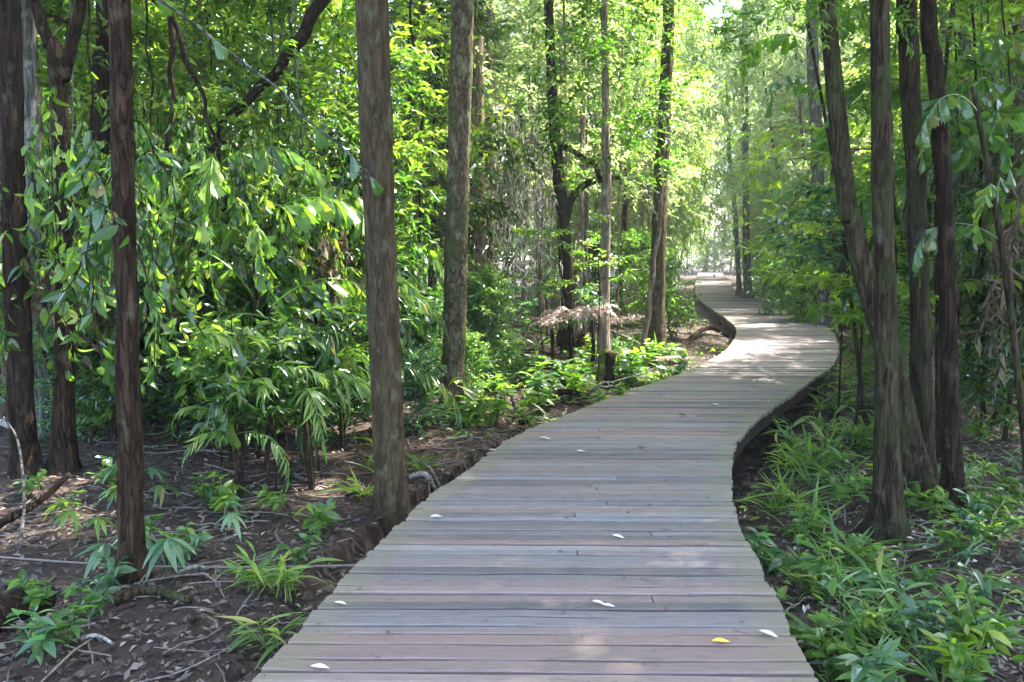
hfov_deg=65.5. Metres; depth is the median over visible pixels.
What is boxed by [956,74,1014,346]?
hanging vine
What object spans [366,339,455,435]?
shrub
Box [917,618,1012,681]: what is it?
forest herb
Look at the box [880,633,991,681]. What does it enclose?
strap leaf plant
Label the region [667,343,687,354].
fern
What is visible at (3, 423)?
fallen branch
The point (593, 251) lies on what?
shrub
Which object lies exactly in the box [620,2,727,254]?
feathery tree
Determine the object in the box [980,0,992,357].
liana
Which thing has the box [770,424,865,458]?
strap leaf plant
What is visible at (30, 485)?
forest herb
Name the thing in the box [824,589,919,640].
strap leaf plant
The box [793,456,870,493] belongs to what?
strap leaf plant
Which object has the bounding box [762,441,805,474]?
ginger plant
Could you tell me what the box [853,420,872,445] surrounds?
ginger plant
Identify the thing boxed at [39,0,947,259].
sky
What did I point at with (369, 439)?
strap leaf plant
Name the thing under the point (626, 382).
forest herb
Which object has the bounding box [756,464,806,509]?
strap leaf plant
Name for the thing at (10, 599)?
fallen log
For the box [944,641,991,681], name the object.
forest herb
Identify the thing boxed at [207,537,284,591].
ginger plant
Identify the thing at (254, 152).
hanging vine
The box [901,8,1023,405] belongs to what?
hanging vine
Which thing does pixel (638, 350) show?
forest herb
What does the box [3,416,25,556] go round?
fallen branch
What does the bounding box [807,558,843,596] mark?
forest herb
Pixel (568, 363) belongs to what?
forest herb
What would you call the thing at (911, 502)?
forest herb
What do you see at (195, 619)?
fallen branch
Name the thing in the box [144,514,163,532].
forest herb
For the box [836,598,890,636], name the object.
forest herb
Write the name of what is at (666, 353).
forest herb
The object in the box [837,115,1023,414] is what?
cane palm
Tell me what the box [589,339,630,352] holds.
fern
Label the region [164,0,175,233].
liana
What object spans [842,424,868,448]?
ginger plant
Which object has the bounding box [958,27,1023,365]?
hanging vine
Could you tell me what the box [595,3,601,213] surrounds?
bare sapling
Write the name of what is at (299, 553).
forest herb
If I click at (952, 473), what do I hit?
forest tree
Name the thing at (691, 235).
feathery tree
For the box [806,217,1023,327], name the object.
sapling
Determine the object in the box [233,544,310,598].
ginger plant
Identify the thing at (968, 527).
forest herb
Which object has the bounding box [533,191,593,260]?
feathery tree
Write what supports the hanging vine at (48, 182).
hanging from the fishtail palm at (92, 332)
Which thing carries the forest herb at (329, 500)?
on the ground at (370, 536)
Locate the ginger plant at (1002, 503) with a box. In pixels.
[965,491,1021,522]
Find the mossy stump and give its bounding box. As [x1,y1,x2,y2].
[595,349,616,388]
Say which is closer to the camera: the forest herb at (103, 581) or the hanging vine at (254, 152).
the forest herb at (103, 581)
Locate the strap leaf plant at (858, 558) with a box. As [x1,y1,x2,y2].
[815,532,949,594]
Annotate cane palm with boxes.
[738,0,923,424]
[813,0,1023,380]
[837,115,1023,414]
[894,102,1023,441]
[922,81,1023,270]
[950,127,1013,325]
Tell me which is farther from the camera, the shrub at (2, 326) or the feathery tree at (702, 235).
the feathery tree at (702, 235)
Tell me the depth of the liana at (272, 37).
9.17 m
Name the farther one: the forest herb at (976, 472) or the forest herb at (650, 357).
the forest herb at (650, 357)
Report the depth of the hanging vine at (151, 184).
5.95 m
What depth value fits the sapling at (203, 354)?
6.64 m
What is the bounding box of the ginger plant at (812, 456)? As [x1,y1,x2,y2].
[805,448,834,470]
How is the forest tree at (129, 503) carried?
on the ground at (370, 536)
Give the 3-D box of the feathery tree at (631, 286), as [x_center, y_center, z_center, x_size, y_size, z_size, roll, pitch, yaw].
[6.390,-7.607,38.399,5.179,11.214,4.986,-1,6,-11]
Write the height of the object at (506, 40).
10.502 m
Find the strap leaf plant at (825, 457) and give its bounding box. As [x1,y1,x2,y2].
[791,444,853,466]
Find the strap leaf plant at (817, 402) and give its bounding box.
[791,394,843,408]
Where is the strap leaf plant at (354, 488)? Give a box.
[304,466,373,498]
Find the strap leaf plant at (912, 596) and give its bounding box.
[841,580,958,621]
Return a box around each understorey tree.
[0,0,185,351]
[0,0,249,412]
[37,0,286,391]
[37,2,205,148]
[41,0,181,154]
[47,0,339,405]
[58,1,253,170]
[86,0,447,351]
[148,0,447,359]
[151,0,351,186]
[189,2,429,173]
[226,0,525,371]
[231,0,400,237]
[256,26,400,167]
[391,60,443,276]
[423,140,518,278]
[572,118,677,285]
[703,193,739,271]
[717,130,799,283]
[717,152,753,272]
[725,0,1023,411]
[794,0,923,316]
[802,122,871,252]
[835,117,955,341]
[853,3,997,294]
[893,0,1007,207]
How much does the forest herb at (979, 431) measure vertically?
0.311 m
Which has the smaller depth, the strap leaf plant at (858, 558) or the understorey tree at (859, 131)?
the strap leaf plant at (858, 558)
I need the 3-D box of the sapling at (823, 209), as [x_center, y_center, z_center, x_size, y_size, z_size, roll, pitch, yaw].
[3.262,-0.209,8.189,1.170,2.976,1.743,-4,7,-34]
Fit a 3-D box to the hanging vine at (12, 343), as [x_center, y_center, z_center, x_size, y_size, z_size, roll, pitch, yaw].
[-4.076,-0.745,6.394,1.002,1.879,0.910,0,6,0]
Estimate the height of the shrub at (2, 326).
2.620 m
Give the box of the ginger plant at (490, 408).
[457,385,530,426]
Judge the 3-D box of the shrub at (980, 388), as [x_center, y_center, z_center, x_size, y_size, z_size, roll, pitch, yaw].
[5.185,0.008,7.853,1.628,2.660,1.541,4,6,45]
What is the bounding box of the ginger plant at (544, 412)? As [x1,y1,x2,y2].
[531,402,555,422]
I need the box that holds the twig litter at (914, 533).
[0,331,1023,681]
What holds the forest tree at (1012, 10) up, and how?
on the ground at (370, 536)
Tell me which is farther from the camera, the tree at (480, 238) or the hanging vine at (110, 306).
the tree at (480, 238)
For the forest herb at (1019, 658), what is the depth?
3.55 m
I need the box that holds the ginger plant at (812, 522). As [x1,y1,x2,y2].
[776,509,830,538]
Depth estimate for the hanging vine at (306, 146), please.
8.37 m
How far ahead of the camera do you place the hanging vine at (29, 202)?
6.00 m
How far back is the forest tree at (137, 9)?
8.77 m
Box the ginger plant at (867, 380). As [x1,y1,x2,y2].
[847,364,874,394]
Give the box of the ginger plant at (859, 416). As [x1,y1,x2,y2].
[848,406,873,440]
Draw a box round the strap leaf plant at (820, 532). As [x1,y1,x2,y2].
[798,517,861,546]
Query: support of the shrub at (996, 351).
on the ground at (370, 536)
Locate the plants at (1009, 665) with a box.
[737,313,1023,681]
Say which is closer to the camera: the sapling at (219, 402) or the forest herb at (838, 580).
the forest herb at (838, 580)
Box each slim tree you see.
[514,0,714,363]
[776,0,1023,461]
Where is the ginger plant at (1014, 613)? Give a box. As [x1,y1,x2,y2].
[999,592,1023,620]
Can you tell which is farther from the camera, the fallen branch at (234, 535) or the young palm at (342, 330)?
the young palm at (342, 330)
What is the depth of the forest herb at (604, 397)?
9.50 m
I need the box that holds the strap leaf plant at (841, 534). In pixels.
[796,502,923,570]
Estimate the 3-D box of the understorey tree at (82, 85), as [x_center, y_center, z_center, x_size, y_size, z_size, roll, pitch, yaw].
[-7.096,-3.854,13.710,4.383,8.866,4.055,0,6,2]
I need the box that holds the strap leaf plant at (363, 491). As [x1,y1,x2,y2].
[324,477,414,507]
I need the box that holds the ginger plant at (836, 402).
[808,384,858,416]
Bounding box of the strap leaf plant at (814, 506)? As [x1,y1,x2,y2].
[788,476,847,538]
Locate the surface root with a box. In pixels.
[677,326,728,353]
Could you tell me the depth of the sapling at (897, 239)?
8.70 m
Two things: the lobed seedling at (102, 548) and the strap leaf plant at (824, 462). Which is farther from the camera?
the strap leaf plant at (824, 462)
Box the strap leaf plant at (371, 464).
[346,446,437,471]
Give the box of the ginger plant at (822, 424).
[799,405,849,435]
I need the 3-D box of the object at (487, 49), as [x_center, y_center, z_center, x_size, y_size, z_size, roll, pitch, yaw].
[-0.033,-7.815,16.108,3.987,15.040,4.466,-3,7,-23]
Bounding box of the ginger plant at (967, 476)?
[939,463,981,480]
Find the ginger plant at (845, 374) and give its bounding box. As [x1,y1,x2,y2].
[829,363,867,389]
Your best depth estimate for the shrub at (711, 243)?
84.48 m
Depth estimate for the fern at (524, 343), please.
14.61 m
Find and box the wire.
[0,556,354,567]
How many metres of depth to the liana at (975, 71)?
7.42 m
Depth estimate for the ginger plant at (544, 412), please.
8.79 m
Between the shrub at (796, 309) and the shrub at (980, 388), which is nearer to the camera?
the shrub at (980, 388)
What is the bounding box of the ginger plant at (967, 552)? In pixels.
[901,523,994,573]
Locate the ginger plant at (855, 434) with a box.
[827,410,873,451]
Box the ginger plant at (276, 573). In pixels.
[246,554,342,602]
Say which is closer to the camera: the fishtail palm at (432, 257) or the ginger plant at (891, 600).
the ginger plant at (891, 600)
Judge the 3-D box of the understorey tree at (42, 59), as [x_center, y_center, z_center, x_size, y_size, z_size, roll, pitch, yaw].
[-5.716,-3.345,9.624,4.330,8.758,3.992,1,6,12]
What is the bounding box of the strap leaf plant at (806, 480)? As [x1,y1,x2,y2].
[755,444,848,490]
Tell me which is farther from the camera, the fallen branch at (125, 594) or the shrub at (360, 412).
the shrub at (360, 412)
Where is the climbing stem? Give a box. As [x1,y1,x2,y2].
[640,115,666,354]
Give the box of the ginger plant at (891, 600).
[855,549,933,629]
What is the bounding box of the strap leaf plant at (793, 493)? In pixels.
[734,466,836,502]
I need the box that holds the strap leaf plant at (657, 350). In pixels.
[647,332,658,355]
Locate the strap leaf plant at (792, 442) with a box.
[767,418,849,458]
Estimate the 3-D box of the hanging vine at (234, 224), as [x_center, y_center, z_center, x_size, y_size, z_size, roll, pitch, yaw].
[-2.639,-0.785,7.572,1.637,2.850,1.358,3,7,29]
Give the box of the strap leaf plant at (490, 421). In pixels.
[474,410,521,425]
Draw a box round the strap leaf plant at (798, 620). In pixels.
[783,609,895,644]
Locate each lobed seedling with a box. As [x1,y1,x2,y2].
[41,502,116,541]
[74,535,158,583]
[93,466,170,485]
[96,485,184,511]
[102,526,196,581]
[200,484,247,498]
[214,501,248,541]
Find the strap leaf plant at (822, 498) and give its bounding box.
[766,492,848,517]
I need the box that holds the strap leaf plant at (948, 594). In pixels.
[932,580,1022,650]
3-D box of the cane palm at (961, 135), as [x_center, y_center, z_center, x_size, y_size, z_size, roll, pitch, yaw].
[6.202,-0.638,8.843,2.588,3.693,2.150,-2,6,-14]
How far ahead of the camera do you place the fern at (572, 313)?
12.53 m
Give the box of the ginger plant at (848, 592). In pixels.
[814,570,880,619]
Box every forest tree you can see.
[0,0,47,478]
[0,0,236,420]
[21,0,53,438]
[29,0,86,473]
[85,0,110,415]
[108,0,152,586]
[149,0,356,150]
[248,0,402,180]
[355,0,410,536]
[434,0,473,421]
[514,32,524,278]
[544,0,622,346]
[644,0,673,355]
[653,0,938,503]
[656,1,753,190]
[668,54,718,249]
[675,5,739,255]
[702,15,751,271]
[703,0,772,198]
[704,0,783,207]
[767,0,838,338]
[789,0,850,330]
[855,0,912,545]
[895,0,938,485]
[919,0,970,512]
[955,0,992,377]
[982,1,1023,21]
[1008,0,1023,393]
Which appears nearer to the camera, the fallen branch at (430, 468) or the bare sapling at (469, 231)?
the fallen branch at (430, 468)
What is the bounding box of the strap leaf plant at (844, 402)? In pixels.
[810,388,873,409]
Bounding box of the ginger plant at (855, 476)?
[832,465,872,495]
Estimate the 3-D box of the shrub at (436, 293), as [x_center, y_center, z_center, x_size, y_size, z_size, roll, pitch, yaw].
[-2.042,-0.750,9.541,2.426,3.962,2.296,6,8,36]
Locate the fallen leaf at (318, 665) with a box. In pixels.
[311,663,328,667]
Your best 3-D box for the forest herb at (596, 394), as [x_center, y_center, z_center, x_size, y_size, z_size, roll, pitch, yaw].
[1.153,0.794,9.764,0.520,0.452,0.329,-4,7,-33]
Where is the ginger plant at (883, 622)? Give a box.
[837,577,928,644]
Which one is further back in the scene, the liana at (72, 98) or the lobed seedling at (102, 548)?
the liana at (72, 98)
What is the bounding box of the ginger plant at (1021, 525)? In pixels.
[1011,516,1023,540]
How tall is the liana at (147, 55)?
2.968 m
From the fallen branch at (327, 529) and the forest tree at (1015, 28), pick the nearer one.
the fallen branch at (327, 529)
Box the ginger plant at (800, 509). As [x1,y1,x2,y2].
[782,488,811,514]
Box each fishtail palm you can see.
[0,152,148,438]
[73,146,329,432]
[138,197,373,465]
[139,152,265,408]
[154,163,297,277]
[205,186,429,435]
[273,178,443,404]
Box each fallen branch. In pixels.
[0,418,39,439]
[0,473,70,527]
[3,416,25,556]
[80,633,114,645]
[112,584,193,605]
[177,565,208,574]
[189,617,209,626]
[223,532,257,540]
[306,528,335,533]
[345,492,363,497]
[408,471,437,491]
[412,459,440,487]
[448,435,482,440]
[492,326,542,373]
[495,318,554,336]
[505,386,520,413]
[518,388,591,424]
[521,349,550,354]
[555,370,659,399]
[582,385,626,391]
[584,314,640,343]
[907,551,930,559]
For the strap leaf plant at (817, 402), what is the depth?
10.49 m
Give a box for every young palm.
[172,366,328,502]
[205,355,370,489]
[223,292,461,465]
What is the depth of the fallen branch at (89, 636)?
3.77 m
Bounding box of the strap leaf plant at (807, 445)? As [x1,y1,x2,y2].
[768,422,829,475]
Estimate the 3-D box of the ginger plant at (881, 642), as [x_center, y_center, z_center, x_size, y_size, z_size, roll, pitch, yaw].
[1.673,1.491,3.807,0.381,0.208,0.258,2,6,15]
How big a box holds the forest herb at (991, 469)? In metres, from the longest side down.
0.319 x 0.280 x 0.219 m
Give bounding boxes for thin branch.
[326,7,356,50]
[646,191,658,220]
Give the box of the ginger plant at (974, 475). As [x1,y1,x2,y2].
[966,466,1012,496]
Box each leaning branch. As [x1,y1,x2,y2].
[209,0,330,151]
[467,275,499,312]
[494,246,525,282]
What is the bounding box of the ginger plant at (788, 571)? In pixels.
[769,555,809,587]
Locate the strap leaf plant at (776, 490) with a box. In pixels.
[737,469,795,516]
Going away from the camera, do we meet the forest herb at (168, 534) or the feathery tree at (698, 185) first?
the forest herb at (168, 534)
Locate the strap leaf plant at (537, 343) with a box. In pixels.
[515,336,555,347]
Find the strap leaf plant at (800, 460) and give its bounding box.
[782,443,836,477]
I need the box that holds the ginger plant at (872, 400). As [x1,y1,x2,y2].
[853,392,873,406]
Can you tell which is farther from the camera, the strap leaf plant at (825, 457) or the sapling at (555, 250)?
the sapling at (555, 250)
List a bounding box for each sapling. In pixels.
[153,336,268,469]
[167,327,282,460]
[180,382,327,483]
[182,354,302,467]
[186,311,325,484]
[195,323,306,493]
[204,327,313,490]
[211,333,342,491]
[213,310,300,460]
[230,310,305,453]
[250,320,337,440]
[251,290,365,477]
[255,358,363,476]
[271,330,369,472]
[289,302,367,470]
[289,353,369,446]
[399,1,410,236]
[414,0,421,349]
[414,74,421,346]
[468,108,471,321]
[470,273,540,370]
[473,227,537,339]
[491,0,508,338]
[496,221,578,369]
[503,223,557,342]
[503,244,574,339]
[521,0,530,335]
[521,0,536,315]
[534,283,617,363]
[538,258,612,302]
[545,0,561,342]
[550,229,627,349]
[557,212,641,373]
[577,19,586,335]
[583,13,590,241]
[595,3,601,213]
[616,5,623,331]
[739,199,868,421]
[755,179,872,449]
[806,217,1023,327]
[821,196,1023,298]
[912,77,1023,470]
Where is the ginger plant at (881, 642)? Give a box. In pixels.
[823,624,903,666]
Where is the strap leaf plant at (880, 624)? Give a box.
[827,597,934,644]
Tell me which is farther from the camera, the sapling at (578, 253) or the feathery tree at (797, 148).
the feathery tree at (797, 148)
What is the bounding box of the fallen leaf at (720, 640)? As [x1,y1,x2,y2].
[712,638,729,641]
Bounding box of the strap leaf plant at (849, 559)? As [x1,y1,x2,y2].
[792,500,898,567]
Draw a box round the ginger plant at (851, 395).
[828,389,869,407]
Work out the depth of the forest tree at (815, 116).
18.54 m
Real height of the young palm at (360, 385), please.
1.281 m
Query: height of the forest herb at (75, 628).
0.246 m
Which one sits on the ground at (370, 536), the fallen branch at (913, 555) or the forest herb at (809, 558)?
the forest herb at (809, 558)
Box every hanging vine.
[0,135,86,360]
[0,136,115,374]
[15,69,108,381]
[26,227,101,369]
[28,125,54,266]
[29,81,202,395]
[37,93,195,350]
[39,119,212,370]
[45,57,235,391]
[50,227,196,347]
[77,224,170,360]
[84,126,194,391]
[133,62,245,355]
[133,64,203,283]
[136,71,305,356]
[140,96,278,388]
[140,177,281,422]
[166,59,319,319]
[166,92,334,304]
[183,127,307,350]
[278,152,361,360]
[280,155,396,381]
[284,116,363,320]
[295,227,365,351]
[310,148,434,348]
[482,71,564,321]
[487,94,550,326]
[489,76,558,306]
[491,93,558,310]
[501,82,587,325]
[896,24,1022,391]
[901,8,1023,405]
[931,49,1012,346]
[932,56,1023,422]
[953,0,1023,408]
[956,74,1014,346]
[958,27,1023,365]
[958,70,1023,355]
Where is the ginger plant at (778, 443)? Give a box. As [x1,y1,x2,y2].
[767,431,803,467]
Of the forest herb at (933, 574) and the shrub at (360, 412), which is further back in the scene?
the shrub at (360, 412)
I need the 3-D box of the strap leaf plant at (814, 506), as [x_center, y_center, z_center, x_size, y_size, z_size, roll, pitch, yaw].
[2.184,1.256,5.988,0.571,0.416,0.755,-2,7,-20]
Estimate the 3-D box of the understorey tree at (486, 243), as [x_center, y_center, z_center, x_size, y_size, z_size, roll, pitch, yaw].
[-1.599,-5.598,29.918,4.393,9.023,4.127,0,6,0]
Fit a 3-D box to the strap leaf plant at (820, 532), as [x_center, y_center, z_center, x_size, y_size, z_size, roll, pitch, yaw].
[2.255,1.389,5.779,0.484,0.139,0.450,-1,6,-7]
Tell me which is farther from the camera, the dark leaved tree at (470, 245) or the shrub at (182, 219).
the dark leaved tree at (470, 245)
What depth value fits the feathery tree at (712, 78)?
48.19 m
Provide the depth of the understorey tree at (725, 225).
57.38 m
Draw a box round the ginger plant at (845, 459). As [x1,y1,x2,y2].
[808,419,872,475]
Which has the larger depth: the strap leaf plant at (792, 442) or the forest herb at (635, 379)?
the forest herb at (635, 379)
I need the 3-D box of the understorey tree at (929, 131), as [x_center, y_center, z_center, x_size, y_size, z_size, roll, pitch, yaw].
[10.449,-3.955,18.080,4.781,8.397,5.072,-4,8,-31]
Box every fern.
[487,339,527,351]
[525,328,556,340]
[528,315,574,369]
[537,306,603,363]
[564,304,619,373]
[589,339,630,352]
[595,332,626,341]
[610,335,646,351]
[611,348,641,358]
[614,367,663,383]
[619,367,673,377]
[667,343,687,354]
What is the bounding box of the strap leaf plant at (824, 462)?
[787,437,858,477]
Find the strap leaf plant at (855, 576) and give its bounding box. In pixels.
[784,537,897,595]
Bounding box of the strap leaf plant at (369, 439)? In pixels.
[346,434,372,445]
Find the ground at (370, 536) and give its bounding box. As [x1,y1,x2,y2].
[0,260,1023,681]
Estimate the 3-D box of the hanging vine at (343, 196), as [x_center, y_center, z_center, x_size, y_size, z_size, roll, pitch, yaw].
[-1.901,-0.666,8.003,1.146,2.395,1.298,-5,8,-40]
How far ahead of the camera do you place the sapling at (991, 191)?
6.13 m
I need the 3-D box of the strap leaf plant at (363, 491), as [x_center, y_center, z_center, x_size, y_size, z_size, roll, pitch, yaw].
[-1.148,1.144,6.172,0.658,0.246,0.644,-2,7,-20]
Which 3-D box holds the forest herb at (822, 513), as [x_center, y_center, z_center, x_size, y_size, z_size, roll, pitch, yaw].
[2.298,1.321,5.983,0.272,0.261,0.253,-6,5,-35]
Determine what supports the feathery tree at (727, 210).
on the ground at (370, 536)
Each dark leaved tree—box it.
[310,0,543,358]
[334,0,502,279]
[390,4,541,334]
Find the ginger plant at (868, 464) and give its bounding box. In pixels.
[860,461,872,469]
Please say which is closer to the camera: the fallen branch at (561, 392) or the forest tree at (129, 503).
the forest tree at (129, 503)
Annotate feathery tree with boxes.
[468,0,620,324]
[485,64,545,287]
[493,99,531,289]
[500,5,590,278]
[510,183,571,286]
[516,187,572,272]
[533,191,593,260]
[571,0,764,245]
[589,0,751,278]
[589,2,695,301]
[590,29,705,298]
[597,4,712,251]
[615,85,699,292]
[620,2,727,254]
[638,62,714,258]
[666,39,714,250]
[667,7,727,285]
[667,125,714,277]
[671,27,721,277]
[674,193,715,275]
[680,104,721,270]
[681,0,855,276]
[700,55,741,271]
[705,0,895,292]
[705,69,752,271]
[706,0,808,262]
[728,57,809,259]
[731,5,810,298]
[739,28,797,247]
[741,63,772,228]
[751,4,866,231]
[755,0,893,236]
[770,56,808,262]
[792,19,898,250]
[849,0,1006,344]
[849,6,992,242]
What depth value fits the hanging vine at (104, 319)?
7.10 m
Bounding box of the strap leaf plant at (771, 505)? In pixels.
[737,491,794,512]
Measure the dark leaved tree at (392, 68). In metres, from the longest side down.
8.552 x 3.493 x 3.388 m
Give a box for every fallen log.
[0,584,56,630]
[478,353,596,372]
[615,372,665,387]
[622,356,688,366]
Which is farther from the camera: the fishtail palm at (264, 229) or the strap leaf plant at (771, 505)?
the fishtail palm at (264, 229)
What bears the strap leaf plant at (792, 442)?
on the ground at (370, 536)
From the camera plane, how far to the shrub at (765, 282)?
29.03 m
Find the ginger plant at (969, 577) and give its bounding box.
[939,566,995,593]
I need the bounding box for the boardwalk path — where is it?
[252,272,838,681]
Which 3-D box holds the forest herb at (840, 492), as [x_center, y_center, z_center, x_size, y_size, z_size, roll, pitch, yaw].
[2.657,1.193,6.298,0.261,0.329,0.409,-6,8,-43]
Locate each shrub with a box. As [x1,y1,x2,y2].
[0,211,108,398]
[0,304,115,443]
[34,276,178,438]
[45,142,151,406]
[75,233,222,451]
[136,114,223,393]
[145,263,254,432]
[162,204,244,395]
[192,264,336,442]
[271,119,443,410]
[294,291,371,443]
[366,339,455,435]
[400,282,469,395]
[410,261,427,290]
[431,325,498,402]
[435,272,534,383]
[437,259,540,387]
[512,262,559,314]
[572,219,625,324]
[594,225,687,324]
[621,245,708,340]
[676,227,712,273]
[695,236,727,271]
[701,233,733,271]
[725,236,753,273]
[733,236,785,299]
[741,255,764,289]
[745,249,816,317]
[751,261,790,299]
[754,254,844,322]
[759,248,810,304]
[793,228,831,303]
[809,230,870,317]
[809,275,934,397]
[897,281,932,336]
[931,243,1023,432]
[957,227,1023,447]
[959,310,1010,376]
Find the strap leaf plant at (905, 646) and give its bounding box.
[858,628,932,656]
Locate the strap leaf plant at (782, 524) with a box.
[752,506,819,538]
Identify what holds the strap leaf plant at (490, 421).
on the ground at (370, 536)
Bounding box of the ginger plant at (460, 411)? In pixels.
[440,394,477,425]
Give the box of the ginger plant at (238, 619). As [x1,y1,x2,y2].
[216,612,307,670]
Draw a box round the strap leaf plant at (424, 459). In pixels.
[405,448,464,469]
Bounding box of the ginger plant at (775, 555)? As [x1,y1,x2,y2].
[760,544,790,567]
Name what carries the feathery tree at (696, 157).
on the ground at (370, 536)
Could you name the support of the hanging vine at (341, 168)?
hanging from the fishtail palm at (432, 257)
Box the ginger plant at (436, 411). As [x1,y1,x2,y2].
[421,402,450,422]
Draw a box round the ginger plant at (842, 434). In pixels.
[801,419,860,448]
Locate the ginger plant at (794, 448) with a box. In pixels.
[777,434,804,456]
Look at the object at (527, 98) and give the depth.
30.92 m
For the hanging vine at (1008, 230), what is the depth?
7.48 m
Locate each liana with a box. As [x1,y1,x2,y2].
[69,0,82,274]
[86,0,98,140]
[145,0,156,173]
[152,0,226,210]
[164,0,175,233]
[183,0,194,220]
[204,2,216,153]
[267,0,279,233]
[283,3,292,147]
[293,0,302,320]
[402,5,414,237]
[409,0,423,269]
[890,58,896,272]
[900,167,906,242]
[954,10,963,319]
[971,4,983,267]
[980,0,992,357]
[987,0,998,330]
[1001,0,1013,250]
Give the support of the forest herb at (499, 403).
on the ground at (370, 536)
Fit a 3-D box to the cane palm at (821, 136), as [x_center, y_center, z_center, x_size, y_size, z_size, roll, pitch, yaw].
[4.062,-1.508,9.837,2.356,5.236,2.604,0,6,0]
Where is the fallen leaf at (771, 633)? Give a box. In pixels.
[760,630,776,636]
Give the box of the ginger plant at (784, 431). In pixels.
[759,400,816,454]
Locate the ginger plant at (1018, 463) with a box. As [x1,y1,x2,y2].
[996,447,1022,472]
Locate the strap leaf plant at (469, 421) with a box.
[431,402,508,429]
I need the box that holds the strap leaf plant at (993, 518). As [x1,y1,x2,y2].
[930,506,1019,535]
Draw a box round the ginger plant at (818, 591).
[794,560,864,604]
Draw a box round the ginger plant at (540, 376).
[514,371,547,398]
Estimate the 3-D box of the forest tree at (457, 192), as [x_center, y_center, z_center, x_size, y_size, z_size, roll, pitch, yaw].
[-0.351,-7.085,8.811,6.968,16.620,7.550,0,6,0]
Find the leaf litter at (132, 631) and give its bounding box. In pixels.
[0,311,732,681]
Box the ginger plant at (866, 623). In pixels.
[810,606,898,655]
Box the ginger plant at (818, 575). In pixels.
[785,568,846,600]
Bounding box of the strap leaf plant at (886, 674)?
[813,662,910,681]
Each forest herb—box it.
[1,569,57,609]
[4,605,65,664]
[13,467,48,496]
[37,603,98,646]
[53,490,85,511]
[60,580,121,619]
[77,552,136,593]
[87,455,116,484]
[98,459,116,488]
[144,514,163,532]
[156,522,195,555]
[176,526,213,565]
[187,469,238,512]
[205,472,242,513]
[252,484,288,516]
[276,523,322,565]
[290,501,342,535]
[311,495,336,526]
[448,376,503,422]
[457,400,480,424]
[468,372,485,394]
[477,370,504,397]
[482,385,517,425]
[489,373,518,401]
[493,367,510,387]
[501,358,529,384]
[505,349,543,383]
[508,354,547,383]
[511,403,542,428]
[516,383,537,408]
[523,376,565,412]
[525,357,544,374]
[526,361,553,395]
[526,374,560,395]
[545,358,564,382]
[550,358,586,381]
[554,359,590,383]
[554,368,575,385]
[555,342,568,356]
[559,359,597,400]
[568,348,598,382]
[572,347,590,363]
[576,367,593,389]
[577,335,597,356]
[579,382,627,407]
[590,388,610,399]
[611,336,629,350]
[614,352,643,389]
[615,350,626,370]
[615,361,640,384]
[616,381,629,390]
[617,348,649,374]
[618,368,633,388]
[621,332,641,349]
[627,337,647,348]
[628,338,660,354]
[633,342,664,370]
[638,361,677,384]
[650,339,678,355]
[656,352,695,377]
[664,358,690,378]
[665,347,677,355]
[743,527,795,574]
[781,532,838,592]
[787,511,814,542]
[787,608,835,649]
[798,613,877,681]
[801,542,844,566]
[803,498,835,524]
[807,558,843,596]
[808,449,838,469]
[812,570,859,600]
[815,470,847,494]
[824,475,872,507]
[831,613,877,648]
[834,636,910,681]
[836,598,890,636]
[846,534,883,565]
[853,567,915,599]
[866,543,895,577]
[877,593,928,643]
[904,477,931,515]
[905,563,943,590]
[911,630,948,671]
[915,485,956,518]
[915,593,975,653]
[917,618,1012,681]
[930,514,992,563]
[942,488,994,525]
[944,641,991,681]
[946,592,993,652]
[950,562,1004,613]
[954,588,1023,659]
[958,510,986,532]
[961,411,993,437]
[961,512,1022,553]
[962,486,993,508]
[964,453,999,477]
[964,462,981,483]
[967,496,1000,520]
[988,484,1023,519]
[991,462,1023,504]
[1008,625,1023,661]
[1017,540,1023,565]
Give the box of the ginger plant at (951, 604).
[924,583,984,618]
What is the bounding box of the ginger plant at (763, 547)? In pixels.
[750,530,773,562]
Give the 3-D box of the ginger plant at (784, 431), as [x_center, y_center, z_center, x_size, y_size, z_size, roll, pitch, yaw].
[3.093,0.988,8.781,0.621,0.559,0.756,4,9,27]
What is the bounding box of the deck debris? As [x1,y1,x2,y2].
[263,337,835,681]
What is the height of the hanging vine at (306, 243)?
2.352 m
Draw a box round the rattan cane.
[155,0,384,196]
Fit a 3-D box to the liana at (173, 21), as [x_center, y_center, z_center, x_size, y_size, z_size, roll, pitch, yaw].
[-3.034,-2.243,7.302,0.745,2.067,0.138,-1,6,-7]
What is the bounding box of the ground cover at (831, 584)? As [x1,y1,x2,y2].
[403,311,1023,681]
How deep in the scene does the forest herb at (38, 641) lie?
3.65 m
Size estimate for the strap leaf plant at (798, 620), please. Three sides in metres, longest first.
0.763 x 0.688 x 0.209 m
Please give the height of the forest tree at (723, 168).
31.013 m
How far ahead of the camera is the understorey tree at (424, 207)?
32.28 m

